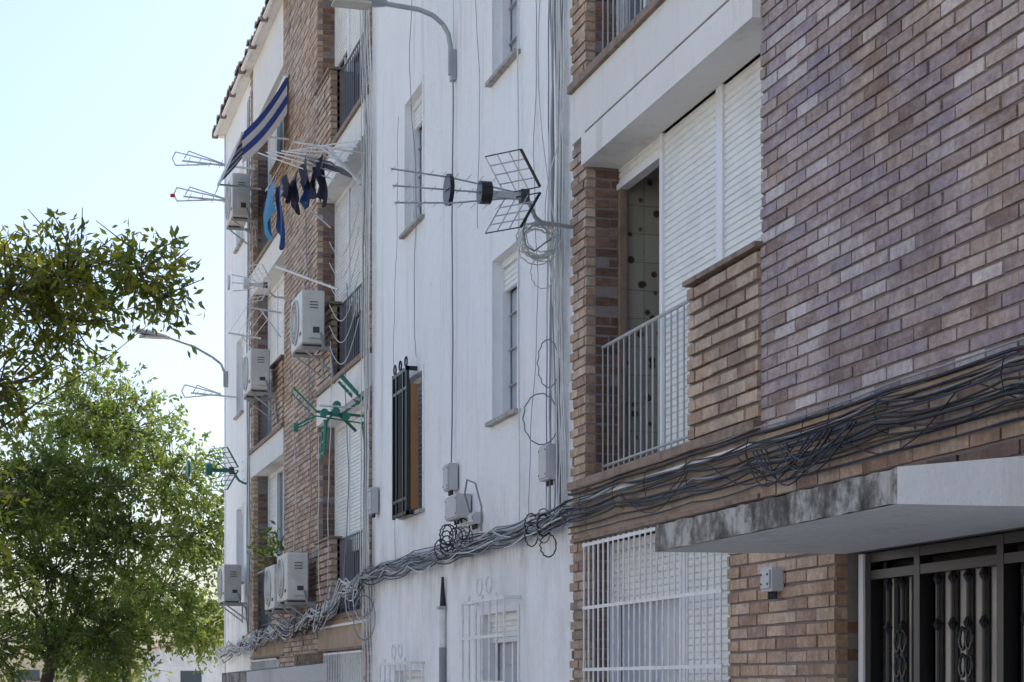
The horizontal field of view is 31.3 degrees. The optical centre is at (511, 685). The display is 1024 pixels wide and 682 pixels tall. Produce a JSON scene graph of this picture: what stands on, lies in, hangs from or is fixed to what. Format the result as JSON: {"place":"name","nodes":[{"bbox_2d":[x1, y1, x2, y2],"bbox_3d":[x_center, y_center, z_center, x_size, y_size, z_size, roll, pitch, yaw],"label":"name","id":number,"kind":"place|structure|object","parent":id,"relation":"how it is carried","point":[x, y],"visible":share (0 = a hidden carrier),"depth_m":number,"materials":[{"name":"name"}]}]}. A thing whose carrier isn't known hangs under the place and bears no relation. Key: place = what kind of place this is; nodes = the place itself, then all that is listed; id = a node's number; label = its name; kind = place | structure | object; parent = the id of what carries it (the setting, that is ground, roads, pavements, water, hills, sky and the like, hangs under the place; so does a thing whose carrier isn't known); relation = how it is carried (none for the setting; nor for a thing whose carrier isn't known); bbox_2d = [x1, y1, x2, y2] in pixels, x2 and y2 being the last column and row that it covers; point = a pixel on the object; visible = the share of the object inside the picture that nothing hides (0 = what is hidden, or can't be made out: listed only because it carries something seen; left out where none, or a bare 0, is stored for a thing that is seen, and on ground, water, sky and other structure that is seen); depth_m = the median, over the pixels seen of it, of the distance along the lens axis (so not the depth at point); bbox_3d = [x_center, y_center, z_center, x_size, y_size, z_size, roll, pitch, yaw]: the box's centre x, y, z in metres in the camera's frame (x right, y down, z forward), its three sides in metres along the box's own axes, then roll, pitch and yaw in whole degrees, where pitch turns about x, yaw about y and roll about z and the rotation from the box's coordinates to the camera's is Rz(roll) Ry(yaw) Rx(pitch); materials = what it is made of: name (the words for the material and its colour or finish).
{"place":"outdoors","nodes":[
{"label":"outdoors","id":0,"kind":"place"},
{"bbox_2d":[0,418,199,681],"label":"street tree","id":1,"kind":"object","parent":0,"point":[56,641],"visible":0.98,"depth_m":25.72,"materials":[{"name":"green plant"}]},
{"bbox_2d":[0,207,205,616],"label":"orange tree","id":2,"kind":"object","parent":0,"point":[44,285],"visible":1,"depth_m":13.92,"materials":[{"name":"green plant"}]},
{"bbox_2d":[1,345,223,681],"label":"street tree","id":3,"kind":"object","parent":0,"point":[189,625],"visible":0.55,"depth_m":41.64,"materials":[{"name":"green plant"}]},
{"bbox_2d":[0,0,264,681],"label":"sky","id":4,"kind":"structure","parent":0,"point":[98,98],"materials":[{"name":"white"}]},
{"bbox_2d":[142,635,223,681],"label":"distant house","id":5,"kind":"structure","parent":0,"point":[183,670],"depth_m":87.18,"materials":[{"name":"paint"}]},
{"label":"ground","id":6,"kind":"structure","parent":0,"visible":0},
{"bbox_2d":[0,670,39,681],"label":"distant house","id":7,"kind":"structure","parent":6,"relation":"on","point":[34,673],"depth_m":81.22,"materials":[{"name":"tile"}]},
{"bbox_2d":[226,79,250,672],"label":"white wall","id":8,"kind":"structure","parent":6,"relation":"on","point":[236,444],"depth_m":30.79,"materials":[{"name":"paint"}]},
{"bbox_2d":[132,328,227,387],"bbox_3d":[-5.744,-5.678,31.649,1.635,0.955,0.260,0,0,-16],"label":"street lamp","id":9,"kind":"object","parent":8,"relation":"attached to","point":[151,335],"visible":0.91,"depth_m":31.59,"materials":[{"name":"grey metal"}]},
{"bbox_2d":[181,384,237,397],"bbox_3d":[-5.013,-4.875,30.357,0.940,0.230,0.528,0,0,-16],"label":"tv antenna","id":10,"kind":"object","parent":8,"relation":"attached to","point":[206,394],"visible":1,"depth_m":30.35,"materials":[{"name":"white paint"}]},
{"bbox_2d":[186,447,246,490],"bbox_3d":[-4.582,-3.450,29.291,1.235,0.687,0.501,0,0,-16],"label":"tv antenna","id":11,"kind":"object","parent":8,"relation":"attached to","point":[209,469],"visible":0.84,"depth_m":29.18,"materials":[{"name":"green metal"}]},
{"bbox_2d":[217,564,247,631],"bbox_3d":[-4.491,-1.389,29.444,0.423,1.081,0.933,0,0,-16],"label":"air conditioner","id":12,"kind":"object","parent":8,"relation":"attached to","point":[229,585],"visible":1,"depth_m":29.12,"materials":[{"name":"metal"}]},
{"bbox_2d":[233,331,243,419],"bbox_3d":[-4.459,-5.133,30.355,0.215,1.335,0.940,0,0,-16],"label":"window","id":13,"kind":"structure","parent":8,"relation":"attached to","point":[239,414],"depth_m":30.71,"materials":[{"name":"white paint"}]},
{"bbox_2d":[233,163,243,253],"bbox_3d":[-4.459,-7.933,30.355,0.215,1.335,0.940,0,0,-16],"label":"window","id":14,"kind":"structure","parent":8,"relation":"attached to","point":[238,246],"depth_m":30.40,"materials":[{"name":"white paint"}]},
{"bbox_2d":[236,502,243,584],"bbox_3d":[-4.459,-2.333,30.355,0.215,1.335,0.940,0,0,-16],"label":"window","id":15,"kind":"structure","parent":8,"relation":"attached to","point":[242,542],"depth_m":30.71,"materials":[{"name":"white paint"}]},
{"bbox_2d":[250,0,371,681],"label":"brickwork","id":16,"kind":"object","parent":6,"relation":"on","point":[309,42],"visible":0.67,"depth_m":24.38,"materials":[{"name":"orange brick"}]},
{"bbox_2d":[170,186,250,204],"bbox_3d":[-4.705,-7.675,28.677,1.281,0.231,0.528,0,0,-16],"label":"tv antenna","id":17,"kind":"object","parent":16,"relation":"attached to","point":[222,199],"visible":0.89,"depth_m":28.63,"materials":[{"name":"white paint"}]},
{"bbox_2d":[172,151,254,169],"bbox_3d":[-4.626,-8.145,28.387,1.290,0.230,0.528,0,0,-16],"label":"tv antenna","id":18,"kind":"object","parent":16,"relation":"attached to","point":[217,163],"visible":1,"depth_m":28.34,"materials":[{"name":"white paint"}]},
{"bbox_2d":[225,173,257,248],"bbox_3d":[-4.213,-7.309,28.483,0.423,1.161,0.933,0,0,-16],"label":"air conditioner","id":19,"kind":"object","parent":16,"relation":"attached to","point":[237,208],"visible":0.96,"depth_m":28.18,"materials":[{"name":"metal"}]},
{"bbox_2d":[211,73,288,202],"bbox_3d":[-3.829,-7.832,26.530,0.770,1.296,2.700,0,0,-16],"label":"striped awning","id":20,"kind":"object","parent":16,"relation":"attached to","point":[255,135],"visible":1,"depth_m":25.29,"materials":[{"name":"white fabric"}]},
{"bbox_2d":[227,306,281,348],"bbox_3d":[-3.799,-5.158,26.903,0.506,0.429,2.100,0,0,-16],"label":"clothes drying rack","id":21,"kind":"object","parent":16,"relation":"attached to","point":[246,335],"visible":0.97,"depth_m":26.45,"materials":[{"name":"silver metal"}]},
{"bbox_2d":[227,264,293,302],"bbox_3d":[-3.352,-5.400,24.624,0.964,0.494,0.331,0,0,-21],"label":"tv antenna","id":22,"kind":"object","parent":16,"relation":"attached to","point":[247,284],"visible":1,"depth_m":24.56,"materials":[{"name":"white paint"}]},
{"bbox_2d":[252,658,279,669],"bbox_3d":[-3.561,0.626,27.500,0.356,2.052,2.535,0,0,-16],"label":"ground floor window","id":23,"kind":"structure","parent":16,"relation":"attached to","point":[266,663],"depth_m":27.51,"materials":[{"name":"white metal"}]},
{"bbox_2d":[222,663,326,681],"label":"door canopy","id":24,"kind":"object","parent":16,"relation":"attached to","point":[306,673],"visible":1,"depth_m":22.41,"materials":[{"name":"concrete"}]},
{"bbox_2d":[264,564,303,645],"bbox_3d":[-3.053,-1.059,24.467,0.423,1.081,0.933,0,0,-16],"label":"air conditioner","id":25,"kind":"object","parent":16,"relation":"attached to","point":[270,598],"visible":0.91,"depth_m":24.27,"materials":[{"name":"metal"}]},
{"bbox_2d":[276,552,317,639],"bbox_3d":[-2.753,-1.129,23.430,0.423,1.101,0.933,0,0,-16],"label":"air conditioner","id":26,"kind":"object","parent":16,"relation":"attached to","point":[292,579],"visible":0.98,"depth_m":23.11,"materials":[{"name":"metal"}]},
{"bbox_2d":[248,0,371,658],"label":"balconies","id":27,"kind":"structure","parent":16,"relation":"attached to","point":[337,633],"depth_m":22.75,"materials":[{"name":"paint"}]},
{"bbox_2d":[269,152,283,233],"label":"parapet","id":28,"kind":"structure","parent":27,"relation":"on","point":[279,175],"depth_m":26.24,"materials":[{"name":"orange brick"}]},
{"bbox_2d":[270,354,284,429],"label":"parapet","id":29,"kind":"structure","parent":27,"relation":"on","point":[277,383],"depth_m":26.15,"materials":[{"name":"orange brick"}]},
{"bbox_2d":[242,349,277,423],"bbox_3d":[-3.658,-4.289,26.562,0.423,1.081,0.933,0,0,-16],"label":"air conditioner","id":30,"kind":"object","parent":29,"relation":"attached to","point":[256,374],"visible":1,"depth_m":26.25,"materials":[{"name":"metal"}]},
{"bbox_2d":[271,558,283,626],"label":"parapet","id":31,"kind":"structure","parent":27,"relation":"on","point":[274,621],"depth_m":26.34,"materials":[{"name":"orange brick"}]},
{"bbox_2d":[246,520,284,576],"bbox_3d":[-3.481,-1.954,26.279,0.657,0.817,1.811,0,0,-16],"label":"potted plant","id":32,"kind":"object","parent":31,"relation":"on","point":[266,561],"visible":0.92,"depth_m":26.27,"materials":[{"name":"green plant"}]},
{"bbox_2d":[258,139,361,290],"bbox_3d":[-2.372,-5.402,21.172,0.927,1.529,2.682,0,0,-41],"label":"clothes drying rack","id":33,"kind":"object","parent":27,"relation":"attached to","point":[333,167],"visible":0.93,"depth_m":20.65,"materials":[{"name":"white metal"}]},
{"bbox_2d":[292,373,363,459],"bbox_3d":[-2.049,-3.049,20.733,0.899,0.939,0.502,0,0,-6],"label":"tv antenna","id":34,"kind":"object","parent":27,"relation":"attached to","point":[345,415],"visible":0.92,"depth_m":20.58,"materials":[{"name":"green metal"}]},
{"bbox_2d":[313,66,351,158],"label":"parapet","id":35,"kind":"structure","parent":27,"relation":"on","point":[328,93],"depth_m":22.28,"materials":[{"name":"orange brick"}]},
{"bbox_2d":[313,536,351,614],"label":"parapet","id":36,"kind":"structure","parent":27,"relation":"on","point":[335,568],"depth_m":22.28,"materials":[{"name":"orange brick"}]},
{"bbox_2d":[316,301,351,391],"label":"parapet","id":37,"kind":"structure","parent":27,"relation":"on","point":[334,323],"depth_m":22.26,"materials":[{"name":"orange metal"}]},
{"bbox_2d":[290,290,334,383],"bbox_3d":[-2.437,-4.189,22.335,0.423,1.141,0.933,0,0,-16],"label":"air conditioner","id":38,"kind":"object","parent":16,"relation":"attached to","point":[307,325],"visible":1,"depth_m":22.02,"materials":[{"name":"metal"}]},
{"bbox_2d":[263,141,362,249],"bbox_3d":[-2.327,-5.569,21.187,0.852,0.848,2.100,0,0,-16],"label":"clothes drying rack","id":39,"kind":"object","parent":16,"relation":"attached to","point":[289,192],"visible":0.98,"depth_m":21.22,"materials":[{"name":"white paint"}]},
{"bbox_2d":[323,650,364,681],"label":"ground floor window","id":40,"kind":"structure","parent":16,"relation":"attached to","point":[349,666],"depth_m":21.58,"materials":[{"name":"white metal"}]},
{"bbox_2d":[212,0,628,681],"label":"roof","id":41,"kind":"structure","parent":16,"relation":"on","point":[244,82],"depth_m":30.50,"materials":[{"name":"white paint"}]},
{"bbox_2d":[212,0,273,138],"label":"gutter","id":42,"kind":"object","parent":41,"relation":"on","point":[242,70],"visible":1,"depth_m":28.60,"materials":[{"name":"white paint"}]},
{"bbox_2d":[243,0,566,681],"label":"facade drop cables","id":43,"kind":"object","parent":41,"relation":"attached to","point":[556,19],"visible":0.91,"depth_m":15.69,"materials":[{"name":"grey plastic"}]},
{"bbox_2d":[372,0,573,681],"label":"white wall","id":44,"kind":"structure","parent":6,"relation":"on","point":[486,459],"depth_m":16.16,"materials":[{"name":"paint"}]},
{"bbox_2d":[368,487,377,517],"bbox_3d":[-1.499,-1.970,19.709,0.088,0.320,0.160,0,0,-16],"label":"junction box","id":45,"kind":"object","parent":44,"relation":"attached to","point":[373,501],"visible":1,"depth_m":19.64,"materials":[{"name":"grey plastic"}]},
{"bbox_2d":[330,0,455,81],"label":"street lamp","id":46,"kind":"object","parent":44,"relation":"attached to","point":[366,5],"visible":1,"depth_m":16.35,"materials":[{"name":"grey metal"}]},
{"bbox_2d":[392,356,417,519],"bbox_3d":[-1.064,-2.449,18.163,0.120,1.558,0.650,0,0,-16],"label":"window guard","id":47,"kind":"object","parent":44,"relation":"attached to","point":[404,446],"visible":1,"depth_m":17.99,"materials":[{"name":"black metal"}]},
{"bbox_2d":[393,665,422,681],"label":"window","id":48,"kind":"structure","parent":44,"relation":"in","point":[417,675],"depth_m":18.37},
{"bbox_2d":[399,75,424,239],"bbox_3d":[-0.918,-5.207,18.102,0.215,1.385,0.910,0,0,-16],"label":"window","id":49,"kind":"structure","parent":44,"relation":"attached to","point":[418,114],"depth_m":18.44,"materials":[{"name":"white paint"}]},
{"bbox_2d":[399,364,424,519],"bbox_3d":[-0.923,-2.393,18.100,0.204,1.435,0.910,0,0,-16],"label":"window","id":50,"kind":"structure","parent":44,"relation":"attached to","point":[420,383],"depth_m":18.16,"materials":[{"name":"white paint"}]},
{"bbox_2d":[437,577,446,681],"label":"drain pipe","id":51,"kind":"object","parent":44,"relation":"attached to","point":[442,608],"visible":1,"depth_m":16.81,"materials":[{"name":"white paint"}]},
{"bbox_2d":[379,576,520,681],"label":"window grille","id":52,"kind":"object","parent":44,"relation":"attached to","point":[489,636],"depth_m":15.16,"materials":[{"name":"white metal"}]},
{"bbox_2d":[442,463,457,495],"bbox_3d":[-0.560,-1.850,16.441,0.098,0.280,0.200,0,0,-16],"label":"junction box","id":53,"kind":"object","parent":44,"relation":"attached to","point":[450,478],"visible":1,"depth_m":16.35,"materials":[{"name":"grey plastic"}]},
{"bbox_2d":[445,493,470,524],"bbox_3d":[-0.482,-1.545,16.099,0.138,0.250,0.420,0,0,-16],"label":"junction box","id":54,"kind":"object","parent":44,"relation":"attached to","point":[456,508],"visible":0.85,"depth_m":15.91,"materials":[{"name":"grey plastic"}]},
{"bbox_2d":[467,512,479,529],"bbox_3d":[-0.328,-1.410,15.675,0.078,0.140,0.220,0,0,-16],"label":"junction box","id":55,"kind":"object","parent":44,"relation":"attached to","point":[473,519],"visible":0.97,"depth_m":15.61,"materials":[{"name":"grey plastic"}]},
{"bbox_2d":[390,149,572,233],"bbox_3d":[-0.169,-3.450,12.819,1.374,0.549,0.407,0,0,-16],"label":"tv antenna","id":56,"kind":"object","parent":44,"relation":"attached to","point":[486,193],"visible":1,"depth_m":12.76,"materials":[{"name":"metal"}]},
{"bbox_2d":[479,604,519,681],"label":"window","id":57,"kind":"structure","parent":44,"relation":"in","point":[512,649],"depth_m":15.29,"materials":[{"name":"white paint"}]},
{"bbox_2d":[485,234,520,426],"bbox_3d":[-0.004,-2.877,14.936,0.215,1.425,0.880,0,0,-16],"label":"window","id":58,"kind":"structure","parent":44,"relation":"attached to","point":[509,269],"depth_m":15.26,"materials":[{"name":"white paint"}]},
{"bbox_2d":[485,0,520,87],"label":"window","id":59,"kind":"structure","parent":44,"relation":"attached to","point":[508,57],"depth_m":15.26,"materials":[{"name":"white paint"}]},
{"bbox_2d":[538,443,558,486],"bbox_3d":[0.268,-1.630,13.557,0.108,0.300,0.220,0,0,-16],"label":"junction box","id":60,"kind":"object","parent":44,"relation":"attached to","point":[546,462],"visible":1,"depth_m":13.46,"materials":[{"name":"grey plastic"}]},
{"bbox_2d":[570,0,1023,681],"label":"brickwork","id":61,"kind":"object","parent":6,"relation":"on","point":[892,186],"visible":0.74,"depth_m":8.96,"materials":[{"name":"brown brick"}]},
{"bbox_2d":[215,337,1023,662],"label":"facade cable bundle","id":62,"kind":"object","parent":61,"relation":"attached to","point":[553,521],"visible":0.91,"depth_m":9.87,"materials":[{"name":"grey plastic"}]},
{"bbox_2d":[582,527,729,681],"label":"ground floor window","id":63,"kind":"structure","parent":61,"relation":"in","point":[675,613],"depth_m":11.78,"materials":[{"name":"white lacquer"},{"name":"plastic"},{"name":"white paint"}]},
{"bbox_2d":[567,0,762,543],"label":"balconies","id":64,"kind":"structure","parent":61,"relation":"attached to","point":[671,89],"depth_m":11.59,"materials":[{"name":"paint"}]},
{"bbox_2d":[627,167,658,462],"bbox_3d":[2.012,-2.650,11.750,1.650,2.500,3.060,0,0,-16],"label":"kitchen interior","id":65,"kind":"object","parent":64,"relation":"attached to","point":[642,250],"visible":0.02,"depth_m":12.97,"materials":[{"name":"tile"}]},
{"bbox_2d":[682,241,764,439],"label":"parapet","id":66,"kind":"structure","parent":64,"relation":"on","point":[724,311],"depth_m":10.40,"materials":[{"name":"orange brick"}]},
{"bbox_2d":[760,566,783,599],"bbox_3d":[1.380,-0.545,9.746,0.088,0.170,0.140,0,0,-16],"label":"junction box","id":67,"kind":"object","parent":61,"relation":"attached to","point":[771,581],"visible":1,"depth_m":9.69,"materials":[{"name":"grey plastic"}]},
{"bbox_2d":[655,456,1023,553],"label":"door canopy","id":68,"kind":"object","parent":61,"relation":"attached to","point":[898,506],"visible":1,"depth_m":7.13,"materials":[{"name":"concrete"}]},
{"bbox_2d":[858,531,1023,681],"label":"entrance door","id":69,"kind":"structure","parent":61,"relation":"attached to","point":[951,611],"depth_m":8.41,"materials":[{"name":"black iron"},{"name":"glass"}]}
]}

